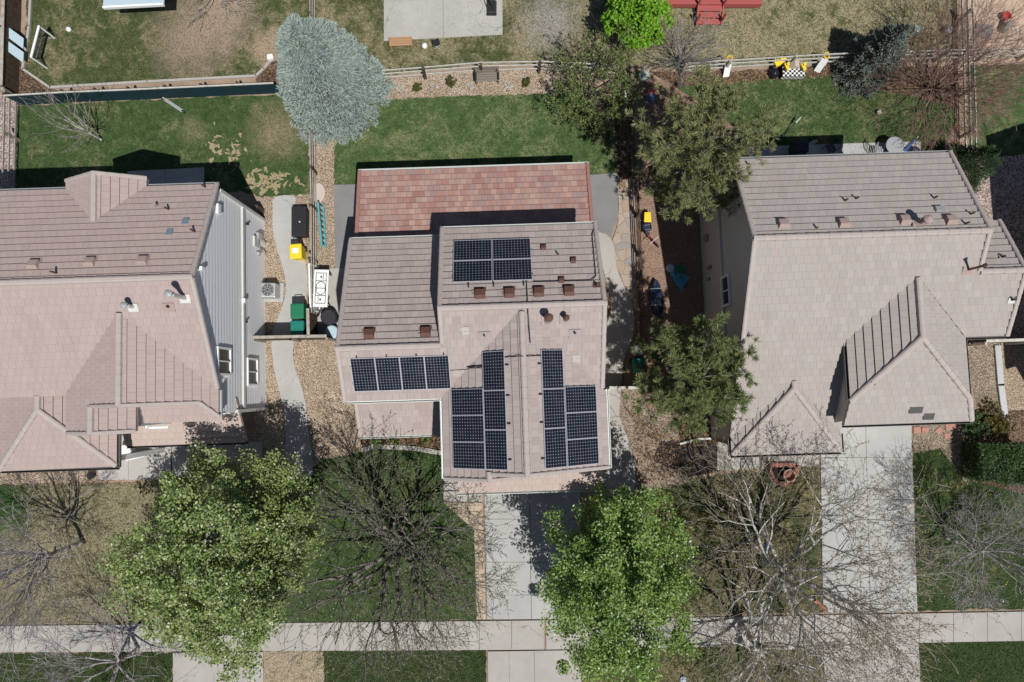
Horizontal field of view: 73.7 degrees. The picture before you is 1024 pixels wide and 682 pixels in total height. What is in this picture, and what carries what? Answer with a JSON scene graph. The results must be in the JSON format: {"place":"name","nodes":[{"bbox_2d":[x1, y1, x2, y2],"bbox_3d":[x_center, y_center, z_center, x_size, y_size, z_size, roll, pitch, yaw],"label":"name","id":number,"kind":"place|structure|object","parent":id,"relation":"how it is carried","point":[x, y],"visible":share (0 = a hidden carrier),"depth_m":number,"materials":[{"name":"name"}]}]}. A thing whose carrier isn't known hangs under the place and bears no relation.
{"place":"outdoors","nodes":[
{"label":"outdoors","id":0,"kind":"place"},
{"bbox_2d":[0,480,171,624],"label":"lawn","id":1,"kind":"structure","parent":0,"point":[115,510],"depth_m":33.42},
{"bbox_2d":[0,479,96,681],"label":"bare tree","id":2,"kind":"object","parent":1,"relation":"on","point":[44,556],"visible":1,"depth_m":28.35,"materials":[{"name":"grey plant"}]},
{"bbox_2d":[15,94,309,197],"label":"lawn","id":3,"kind":"structure","parent":0,"point":[148,155],"depth_m":34.76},
{"bbox_2d":[13,77,102,152],"bbox_3d":[-20.922,-10.330,32.009,3.168,5.545,3.060,13,86,1],"label":"bare sapling","id":4,"kind":"object","parent":3,"relation":"on","point":[88,131],"visible":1,"depth_m":31.94,"materials":[{"name":"grey plant"}]},
{"bbox_2d":[206,121,304,195],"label":"bare scuffs","id":5,"kind":"object","parent":3,"relation":"on","point":[262,176],"visible":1,"depth_m":34.61,"materials":[{"name":"beige soil"}]},
{"bbox_2d":[128,167,203,185],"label":"patio","id":6,"kind":"structure","parent":0,"point":[169,175],"depth_m":34.59,"materials":[{"name":"concrete"}]},
{"bbox_2d":[25,0,313,85],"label":"lawn","id":7,"kind":"structure","parent":0,"point":[55,30],"depth_m":35.12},
{"bbox_2d":[102,0,164,9],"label":"patio cover","id":8,"kind":"object","parent":7,"relation":"on","point":[116,4],"visible":1,"depth_m":32.76,"materials":[{"name":"metal"}]},
{"bbox_2d":[21,0,274,88],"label":"lawn edging","id":9,"kind":"object","parent":7,"relation":"on","point":[260,71],"visible":1,"depth_m":34.88,"materials":[{"name":"concrete"}]},
{"bbox_2d":[172,442,262,622],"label":"driveway","id":10,"kind":"structure","parent":0,"point":[179,456],"depth_m":33.62,"materials":[{"name":"concrete"}]},
{"bbox_2d":[173,652,263,681],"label":"driveway","id":11,"kind":"structure","parent":0,"point":[183,665],"depth_m":32.92,"materials":[{"name":"concrete"}]},
{"bbox_2d":[0,620,543,651],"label":"sidewalk","id":12,"kind":"structure","parent":0,"point":[527,634],"depth_m":33.02,"materials":[{"name":"concrete"}]},
{"bbox_2d":[273,195,307,334],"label":"garden path","id":13,"kind":"structure","parent":0,"point":[296,275],"depth_m":34.27,"materials":[{"name":"concrete"}]},
{"bbox_2d":[271,340,312,479],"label":"garden path","id":14,"kind":"structure","parent":0,"point":[294,410],"depth_m":33.79,"materials":[{"name":"concrete"}]},
{"bbox_2d":[318,268,344,334],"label":"patio","id":15,"kind":"structure","parent":0,"point":[336,278],"depth_m":34.19,"materials":[{"name":"concrete"}]},
{"bbox_2d":[313,269,331,306],"bbox_3d":[-9.376,-2.564,33.850,0.767,0.795,1.867,0,86,0],"label":"games table","id":16,"kind":"object","parent":15,"relation":"on","point":[321,287],"visible":1,"depth_m":33.46,"materials":[{"name":"white paint"}]},
{"bbox_2d":[334,184,356,267],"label":"patio","id":17,"kind":"structure","parent":0,"point":[344,207],"depth_m":34.44,"materials":[{"name":"grey concrete"}]},
{"bbox_2d":[264,449,476,622],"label":"lawn","id":18,"kind":"structure","parent":0,"point":[406,493],"depth_m":33.41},
{"bbox_2d":[94,440,334,681],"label":"pear tree","id":19,"kind":"object","parent":18,"relation":"on","point":[241,517],"visible":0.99,"depth_m":27.32,"materials":[{"name":"green plant"}]},
{"bbox_2d":[231,434,524,681],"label":"budding tree","id":20,"kind":"object","parent":18,"relation":"on","point":[400,546],"visible":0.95,"depth_m":28.64,"materials":[{"name":"brown plant"}]},
{"bbox_2d":[313,0,621,75],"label":"lawn","id":21,"kind":"structure","parent":0,"point":[490,54],"depth_m":35.13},
{"bbox_2d":[334,93,617,184],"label":"lawn","id":22,"kind":"structure","parent":0,"point":[429,161],"depth_m":34.77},
{"bbox_2d":[474,530,485,618],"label":"paver path","id":23,"kind":"structure","parent":0,"point":[481,571],"depth_m":33.23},
{"bbox_2d":[0,0,1023,681],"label":"ground","id":24,"kind":"structure","parent":0,"point":[248,200],"depth_m":34.69,"materials":[{"name":"soil"}]},
{"bbox_2d":[0,92,17,188],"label":"gravel bed","id":25,"kind":"object","parent":24,"relation":"on","point":[12,120],"visible":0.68,"depth_m":34.73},
{"bbox_2d":[0,87,19,188],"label":"rail fence","id":26,"kind":"object","parent":24,"relation":"on","point":[10,137],"visible":0.78,"depth_m":33.96,"materials":[{"name":"brown wood"}]},
{"bbox_2d":[0,16,23,62],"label":"panel stack","id":27,"kind":"object","parent":24,"relation":"on","point":[13,50],"visible":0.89,"depth_m":34.45,"materials":[{"name":"white"}]},
{"bbox_2d":[19,38,57,93],"bbox_3d":[-24.153,-14.039,34.995,3.109,0.001,3.126,0,86,0],"label":"dirt strip","id":28,"kind":"object","parent":24,"relation":"on","point":[27,82],"visible":0.37,"depth_m":34.93,"materials":[{"name":"brown soil"}]},
{"bbox_2d":[0,0,21,93],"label":"board fence","id":29,"kind":"object","parent":28,"relation":"on","point":[10,62],"visible":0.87,"depth_m":34.32,"materials":[{"name":"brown wood"}]},
{"bbox_2d":[0,470,98,483],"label":"gravel bed","id":30,"kind":"object","parent":24,"relation":"on","point":[43,477],"visible":0.5,"depth_m":33.59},
{"bbox_2d":[0,651,172,681],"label":"parkway","id":31,"kind":"structure","parent":24,"relation":"on","point":[87,673],"depth_m":32.98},
{"bbox_2d":[1,586,198,681],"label":"bare tree","id":32,"kind":"object","parent":31,"relation":"on","point":[118,660],"visible":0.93,"depth_m":30.02,"materials":[{"name":"grey plant"}]},
{"bbox_2d":[0,171,266,473],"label":"house","id":33,"kind":"structure","parent":24,"relation":"on","point":[132,309],"depth_m":27.63,"materials":[{"name":"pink tile"}]},
{"bbox_2d":[216,346,231,375],"bbox_3d":[-12.244,0.864,29.005,0.120,1.354,1.203,-2,86,0],"label":"window","id":34,"kind":"structure","parent":33,"relation":"in","point":[223,354],"depth_m":29.01,"materials":[{"name":"white paint"}]},
{"bbox_2d":[246,358,258,385],"bbox_3d":[-12.231,1.455,32.143,0.120,1.270,1.300,-2,86,0],"label":"window","id":35,"kind":"structure","parent":33,"relation":"in","point":[252,374],"depth_m":32.13,"materials":[{"name":"white paint"}]},
{"bbox_2d":[98,435,170,479],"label":"front walk","id":36,"kind":"structure","parent":24,"relation":"on","point":[151,467],"depth_m":33.58,"materials":[{"name":"concrete"}]},
{"bbox_2d":[19,93,278,105],"bbox_3d":[-18.550,-12.524,34.893,13.324,0.001,0.568,-2,86,0],"label":"dirt strip","id":37,"kind":"object","parent":24,"relation":"on","point":[168,98],"visible":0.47,"depth_m":34.88,"materials":[{"name":"soil"}]},
{"bbox_2d":[2,81,278,104],"bbox_3d":[-18.455,-12.471,34.288,13.332,1.280,0.210,-3,86,0],"label":"screen fence","id":38,"kind":"object","parent":37,"relation":"on","point":[164,91],"visible":0.96,"depth_m":34.20,"materials":[{"name":"teal fabric"}]},
{"bbox_2d":[263,194,312,335],"bbox_3d":[-11.245,-3.681,34.303,2.692,0.001,7.560,0,86,0],"label":"gravel bed","id":39,"kind":"object","parent":24,"relation":"on","point":[274,271],"visible":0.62,"depth_m":34.33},
{"bbox_2d":[261,283,283,301],"bbox_3d":[-12.087,-2.461,33.639,1.319,1.213,0.950,0,86,0],"label":"air conditioner","id":40,"kind":"object","parent":39,"relation":"on","point":[272,292],"visible":0.95,"depth_m":33.46,"materials":[{"name":"metal"}]},
{"bbox_2d":[291,207,308,237],"bbox_3d":[-10.570,-5.906,34.141,0.766,0.680,1.512,0,86,0],"label":"storage box","id":41,"kind":"object","parent":39,"relation":"on","point":[299,222],"visible":1,"depth_m":33.85,"materials":[{"name":"black plastic"}]},
{"bbox_2d":[264,651,323,681],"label":"parkway","id":42,"kind":"structure","parent":24,"relation":"on","point":[278,667],"depth_m":32.98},
{"bbox_2d":[253,339,361,486],"bbox_3d":[-9.969,3.460,33.815,5.716,0.001,7.516,0,86,0],"label":"gravel bed","id":43,"kind":"object","parent":24,"relation":"on","point":[332,422],"visible":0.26,"depth_m":33.82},
{"bbox_2d":[253,334,335,342],"bbox_3d":[-10.576,-0.101,33.258,3.616,1.652,0.242,-1,86,0],"label":"board fence","id":44,"kind":"object","parent":43,"relation":"on","point":[297,338],"visible":0.98,"depth_m":32.46,"materials":[{"name":"brown wood"}]},
{"bbox_2d":[307,0,317,314],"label":"rail fence","id":45,"kind":"object","parent":24,"relation":"on","point":[311,206],"visible":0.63,"depth_m":33.79,"materials":[{"name":"brown wood"}]},
{"bbox_2d":[313,136,334,268],"bbox_3d":[-9.444,-6.849,34.519,1.193,0.001,7.197,-3,86,0],"label":"gravel bed","id":46,"kind":"object","parent":24,"relation":"on","point":[326,180],"visible":0.68,"depth_m":34.53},
{"bbox_2d":[273,13,395,147],"bbox_3d":[-8.778,-12.785,31.333,5.720,7.332,5.601,0,86,0],"label":"blue spruce","id":47,"kind":"object","parent":24,"relation":"on","point":[327,52],"visible":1,"depth_m":31.46,"materials":[{"name":"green plant"}]},
{"bbox_2d":[360,436,440,449],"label":"bark bed","id":48,"kind":"object","parent":24,"relation":"on","point":[368,441],"visible":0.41,"depth_m":33.70,"materials":[{"name":"brown wood"}]},
{"bbox_2d":[361,444,440,454],"bbox_3d":[-5.402,5.333,33.655,4.037,0.120,0.469,2,86,0],"label":"stone edging","id":49,"kind":"object","parent":24,"relation":"on","point":[412,448],"visible":0.8,"depth_m":33.60,"materials":[{"name":"stone"}]},
{"bbox_2d":[323,650,486,681],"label":"parkway","id":50,"kind":"structure","parent":24,"relation":"on","point":[397,679],"depth_m":32.98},
{"bbox_2d":[384,0,502,40],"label":"sports court","id":51,"kind":"object","parent":24,"relation":"on","point":[432,11],"visible":1,"depth_m":35.15,"materials":[{"name":"concrete"}]},
{"bbox_2d":[443,479,482,501],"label":"front walk","id":52,"kind":"structure","parent":24,"relation":"on","point":[452,488],"depth_m":33.50,"materials":[{"name":"concrete"}]},
{"bbox_2d":[462,504,482,585],"bbox_3d":[-2.272,10.736,33.313,1.760,0.001,5.576,-2,86,0],"label":"paver border","id":53,"kind":"object","parent":24,"relation":"on","point":[478,535],"visible":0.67,"depth_m":33.45,"materials":[{"name":"stone"}]},
{"bbox_2d":[444,502,482,529],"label":"paver path","id":54,"kind":"structure","parent":53,"relation":"on","point":[476,509],"depth_m":33.42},
{"bbox_2d":[335,162,611,495],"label":"house","id":55,"kind":"structure","parent":24,"relation":"on","point":[472,326],"depth_m":27.81,"materials":[{"name":"beige tile"}]},
{"bbox_2d":[0,0,958,681],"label":"dry grass","id":56,"kind":"structure","parent":24,"relation":"on","point":[794,488],"depth_m":35.00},
{"bbox_2d":[379,70,593,100],"bbox_3d":[-1.350,-13.072,34.944,11.209,0.001,1.729,0,86,0],"label":"gravel bed","id":57,"kind":"object","parent":24,"relation":"on","point":[542,82],"visible":0.63,"depth_m":34.95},
{"bbox_2d":[475,66,498,84],"bbox_3d":[-1.248,-13.395,34.541,1.210,0.900,0.595,-2,86,0],"label":"bench","id":58,"kind":"object","parent":57,"relation":"on","point":[484,76],"visible":1,"depth_m":34.52,"materials":[{"name":"brown wood"}]},
{"bbox_2d":[353,60,622,82],"bbox_3d":[-1.229,-13.563,34.422,13.521,1.270,0.517,-1,86,0],"label":"rail fence","id":59,"kind":"object","parent":24,"relation":"on","point":[539,68],"visible":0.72,"depth_m":34.22,"materials":[{"name":"brown wood"}]},
{"bbox_2d":[0,66,1023,681],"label":"grass","id":60,"kind":"structure","parent":24,"relation":"on","point":[460,672],"depth_m":34.55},
{"bbox_2d":[538,19,654,136],"bbox_3d":[3.769,-12.261,32.609,5.331,4.621,4.676,-22,86,-1],"label":"leafing tree","id":61,"kind":"object","parent":24,"relation":"on","point":[588,93],"visible":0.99,"depth_m":32.60,"materials":[{"name":"green plant"}]},
{"bbox_2d":[602,95,631,178],"bbox_3d":[5.347,-10.197,34.740,1.529,0.001,5.382,0,86,0],"label":"bark bed","id":62,"kind":"object","parent":24,"relation":"on","point":[625,149],"visible":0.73,"depth_m":34.73,"materials":[{"name":"brown wood"}]},
{"bbox_2d":[590,0,675,55],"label":"maple tree","id":63,"kind":"object","parent":24,"relation":"on","point":[645,22],"visible":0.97,"depth_m":32.31,"materials":[{"name":"green plant"}]},
{"bbox_2d":[625,18,645,383],"bbox_3d":[6.178,-7.045,33.978,0.363,1.266,18.732,-2,86,0],"label":"rail fence","id":64,"kind":"object","parent":24,"relation":"on","point":[639,246],"visible":0.61,"depth_m":33.72,"materials":[{"name":"brown wood"}]},
{"bbox_2d":[619,389,693,493],"bbox_3d":[7.203,4.943,33.713,3.940,0.001,5.350,0,86,0],"label":"gravel bed","id":65,"kind":"object","parent":24,"relation":"on","point":[627,411],"visible":0.6,"depth_m":33.73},
{"bbox_2d":[630,76,741,409],"bbox_3d":[8.894,-5.070,34.391,5.949,0.001,17.058,0,86,0],"label":"bark bed","id":66,"kind":"object","parent":24,"relation":"on","point":[678,241],"visible":0.42,"depth_m":34.36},
{"bbox_2d":[360,68,825,485],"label":"fallen leaves","id":67,"kind":"object","parent":66,"relation":"on","point":[657,435],"visible":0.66,"depth_m":33.69,"materials":[{"name":"brown plant"}]},
{"bbox_2d":[649,279,664,317],"bbox_3d":[7.227,-2.102,33.974,0.767,0.480,1.900,0,86,0],"label":"tarp bundle","id":68,"kind":"object","parent":66,"relation":"on","point":[656,300],"visible":1,"depth_m":33.85,"materials":[{"name":"plastic"}]},
{"bbox_2d":[622,311,761,443],"bbox_3d":[7.694,1.654,30.045,5.674,7.823,5.491,0,86,0],"label":"pine tree","id":69,"kind":"object","parent":66,"relation":"on","point":[702,362],"visible":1,"depth_m":27.76,"materials":[{"name":"green plant"}]},
{"bbox_2d":[624,63,788,225],"bbox_3d":[7.827,-8.074,30.078,6.490,9.083,7.009,0,86,0],"label":"pine tree","id":70,"kind":"object","parent":66,"relation":"on","point":[699,133],"visible":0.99,"depth_m":27.81,"materials":[{"name":"green plant"}]},
{"bbox_2d":[654,440,720,476],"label":"bark bed","id":71,"kind":"object","parent":24,"relation":"on","point":[683,462],"visible":0.6,"depth_m":33.66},
{"bbox_2d":[581,645,823,681],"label":"parkway","id":72,"kind":"structure","parent":24,"relation":"on","point":[695,661],"depth_m":32.98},
{"bbox_2d":[658,533,919,681],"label":"bare tree","id":73,"kind":"object","parent":72,"relation":"on","point":[758,643],"visible":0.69,"depth_m":28.66,"materials":[{"name":"grey plant"}]},
{"bbox_2d":[647,66,840,86],"bbox_3d":[11.987,-13.537,34.959,10.158,0.001,0.936,-2,86,0],"label":"dirt strip","id":74,"kind":"object","parent":24,"relation":"on","point":[674,80],"visible":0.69,"depth_m":34.96,"materials":[{"name":"brown soil"}]},
{"bbox_2d":[717,442,818,469],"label":"front walk","id":75,"kind":"structure","parent":24,"relation":"on","point":[723,453],"depth_m":33.61,"materials":[{"name":"concrete"}]},
{"bbox_2d":[680,48,1023,75],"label":"rail fence","id":76,"kind":"object","parent":24,"relation":"on","point":[728,63],"visible":0.55,"depth_m":34.24,"materials":[{"name":"brown wood"}]},
{"bbox_2d":[699,150,1023,457],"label":"house","id":77,"kind":"structure","parent":24,"relation":"on","point":[851,290],"depth_m":27.58,"materials":[{"name":"beige tile"}]},
{"bbox_2d":[838,64,958,108],"bbox_3d":[19.477,-13.044,34.926,6.777,0.001,2.378,0,86,0],"label":"dirt strip","id":78,"kind":"object","parent":24,"relation":"on","point":[895,87],"visible":0.49,"depth_m":34.93,"materials":[{"name":"brown soil"}]},
{"bbox_2d":[829,21,912,99],"bbox_3d":[17.847,-13.935,32.765,3.357,4.653,3.139,0,86,0],"label":"grey spruce","id":79,"kind":"object","parent":78,"relation":"on","point":[891,38],"visible":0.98,"depth_m":33.26,"materials":[{"name":"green plant"}]},
{"bbox_2d":[851,0,1023,156],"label":"bare tree","id":80,"kind":"object","parent":78,"relation":"on","point":[936,86],"visible":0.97,"depth_m":32.11,"materials":[{"name":"red plant"}]},
{"bbox_2d":[912,424,969,484],"bbox_3d":[21.448,5.409,33.680,3.404,0.001,3.484,0,86,0],"label":"gravel bed","id":81,"kind":"object","parent":24,"relation":"on","point":[932,439],"visible":0.47,"depth_m":33.71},
{"bbox_2d":[956,0,976,154],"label":"rail fence","id":82,"kind":"object","parent":24,"relation":"on","point":[960,96],"visible":0.41,"depth_m":34.23,"materials":[{"name":"brown wood"}]},
{"bbox_2d":[935,141,1002,192],"bbox_3d":[22.398,-8.568,32.899,3.002,3.574,2.987,0,86,0],"label":"yew tree","id":83,"kind":"object","parent":24,"relation":"on","point":[969,161],"visible":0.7,"depth_m":32.77,"materials":[{"name":"green plant"}]},
{"bbox_2d":[919,641,1023,681],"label":"parkway","id":84,"kind":"structure","parent":24,"relation":"on","point":[977,659],"depth_m":33.00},
{"bbox_2d":[968,342,999,409],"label":"gravel bed","id":85,"kind":"object","parent":24,"relation":"on","point":[982,373],"visible":0.41,"depth_m":33.93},
{"bbox_2d":[994,345,1008,420],"bbox_3d":[24.240,2.087,33.867,0.343,0.140,3.747,-3,86,0],"label":"timber edging","id":86,"kind":"object","parent":85,"relation":"on","point":[1000,376],"visible":0.93,"depth_m":33.82,"materials":[{"name":"wood"}]},
{"bbox_2d":[960,155,1023,341],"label":"gravel bed","id":87,"kind":"object","parent":24,"relation":"on","point":[1000,195],"visible":0.14,"depth_m":34.53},
{"bbox_2d":[965,409,1023,493],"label":"bark bed","id":88,"kind":"object","parent":24,"relation":"on","point":[1017,419],"visible":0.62,"depth_m":33.72,"materials":[{"name":"brown wood"}]},
{"bbox_2d":[961,409,990,437],"bbox_3d":[22.594,4.126,33.281,1.457,1.049,1.403,-29,87,-2],"label":"green shrub","id":89,"kind":"object","parent":88,"relation":"on","point":[979,424],"visible":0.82,"depth_m":33.20,"materials":[{"name":"green plant"}]},
{"bbox_2d":[958,438,1023,486],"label":"hedge","id":90,"kind":"object","parent":88,"relation":"on","point":[1013,453],"visible":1,"depth_m":32.26,"materials":[{"name":"green plant"}]},
{"bbox_2d":[981,411,1016,441],"bbox_3d":[23.827,4.022,33.361,1.324,0.903,1.544,-36,87,-2],"label":"golden shrub","id":91,"kind":"object","parent":88,"relation":"on","point":[994,423],"visible":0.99,"depth_m":33.29,"materials":[{"name":"yellow plant"}]},
{"bbox_2d":[968,0,1023,63],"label":"dirt yard","id":92,"kind":"structure","parent":24,"relation":"on","point":[1009,3],"depth_m":35.19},
{"bbox_2d":[1001,343,1023,409],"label":"gravel bed","id":93,"kind":"object","parent":24,"relation":"on","point":[1013,362],"visible":0.58,"depth_m":33.93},
{"bbox_2d":[484,492,579,618],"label":"driveway","id":94,"kind":"structure","parent":0,"point":[521,538],"depth_m":33.33,"materials":[{"name":"concrete"}]},
{"bbox_2d":[488,650,580,681],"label":"driveway","id":95,"kind":"structure","parent":0,"point":[517,666],"depth_m":32.94,"materials":[{"name":"concrete"}]},
{"bbox_2d":[590,173,617,236],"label":"patio","id":96,"kind":"structure","parent":0,"point":[604,189],"depth_m":34.50,"materials":[{"name":"grey concrete"}]},
{"bbox_2d":[598,232,633,389],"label":"garden path","id":97,"kind":"structure","parent":0,"point":[620,330],"depth_m":34.09,"materials":[{"name":"concrete"}]},
{"bbox_2d":[603,389,634,495],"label":"garden path","id":98,"kind":"structure","parent":0,"point":[620,472],"depth_m":33.63,"materials":[{"name":"concrete"}]},
{"bbox_2d":[612,179,637,312],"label":"flagstone path","id":99,"kind":"structure","parent":0,"point":[623,240],"depth_m":34.37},
{"bbox_2d":[581,466,822,616],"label":"lawn","id":100,"kind":"structure","parent":0,"point":[700,514],"depth_m":33.43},
{"bbox_2d":[535,481,703,681],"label":"pear tree","id":101,"kind":"object","parent":100,"relation":"on","point":[604,567],"visible":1,"depth_m":27.70,"materials":[{"name":"green plant"}]},
{"bbox_2d":[766,462,799,485],"bbox_3d":[13.285,6.520,33.489,1.572,0.250,1.154,0,86,0],"label":"brick planter","id":102,"kind":"object","parent":100,"relation":"on","point":[777,467],"visible":0.68,"depth_m":33.40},
{"bbox_2d":[652,415,983,681],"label":"bare tree","id":103,"kind":"object","parent":100,"relation":"on","point":[776,567],"visible":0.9,"depth_m":27.40,"materials":[{"name":"grey plant"}]},
{"bbox_2d":[546,611,1023,649],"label":"sidewalk","id":104,"kind":"structure","parent":0,"point":[991,626],"depth_m":33.05,"materials":[{"name":"concrete"}]},
{"bbox_2d":[630,0,958,69],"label":"lawn","id":105,"kind":"structure","parent":0,"point":[782,20],"depth_m":35.17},
{"bbox_2d":[637,2,735,89],"bbox_3d":[8.715,-14.420,33.245,4.546,3.976,3.772,-40,87,-3],"label":"bare bush","id":106,"kind":"object","parent":105,"relation":"on","point":[681,60],"visible":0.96,"depth_m":33.60,"materials":[{"name":"brown plant"}]},
{"bbox_2d":[665,0,761,25],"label":"deck","id":107,"kind":"structure","parent":105,"relation":"on","point":[716,5],"depth_m":34.74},
{"bbox_2d":[669,68,957,156],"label":"lawn","id":108,"kind":"structure","parent":0,"point":[819,133],"depth_m":34.86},
{"bbox_2d":[746,141,920,156],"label":"patio","id":109,"kind":"structure","parent":0,"point":[851,147],"depth_m":34.68,"materials":[{"name":"concrete"}]},
{"bbox_2d":[820,426,916,612],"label":"driveway","id":110,"kind":"structure","parent":0,"point":[882,447],"depth_m":33.46,"materials":[{"name":"concrete"}]},
{"bbox_2d":[823,643,919,681],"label":"driveway","id":111,"kind":"structure","parent":0,"point":[891,662],"depth_m":32.94,"materials":[{"name":"concrete"}]},
{"bbox_2d":[913,449,1023,611],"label":"lawn","id":112,"kind":"structure","parent":0,"point":[946,496],"depth_m":33.42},
{"bbox_2d":[909,485,1023,624],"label":"bare tree","id":113,"kind":"object","parent":112,"relation":"on","point":[984,550],"visible":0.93,"depth_m":30.40,"materials":[{"name":"grey plant"}]},
{"bbox_2d":[967,64,1023,156],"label":"lawn","id":114,"kind":"structure","parent":0,"point":[1008,139],"depth_m":34.83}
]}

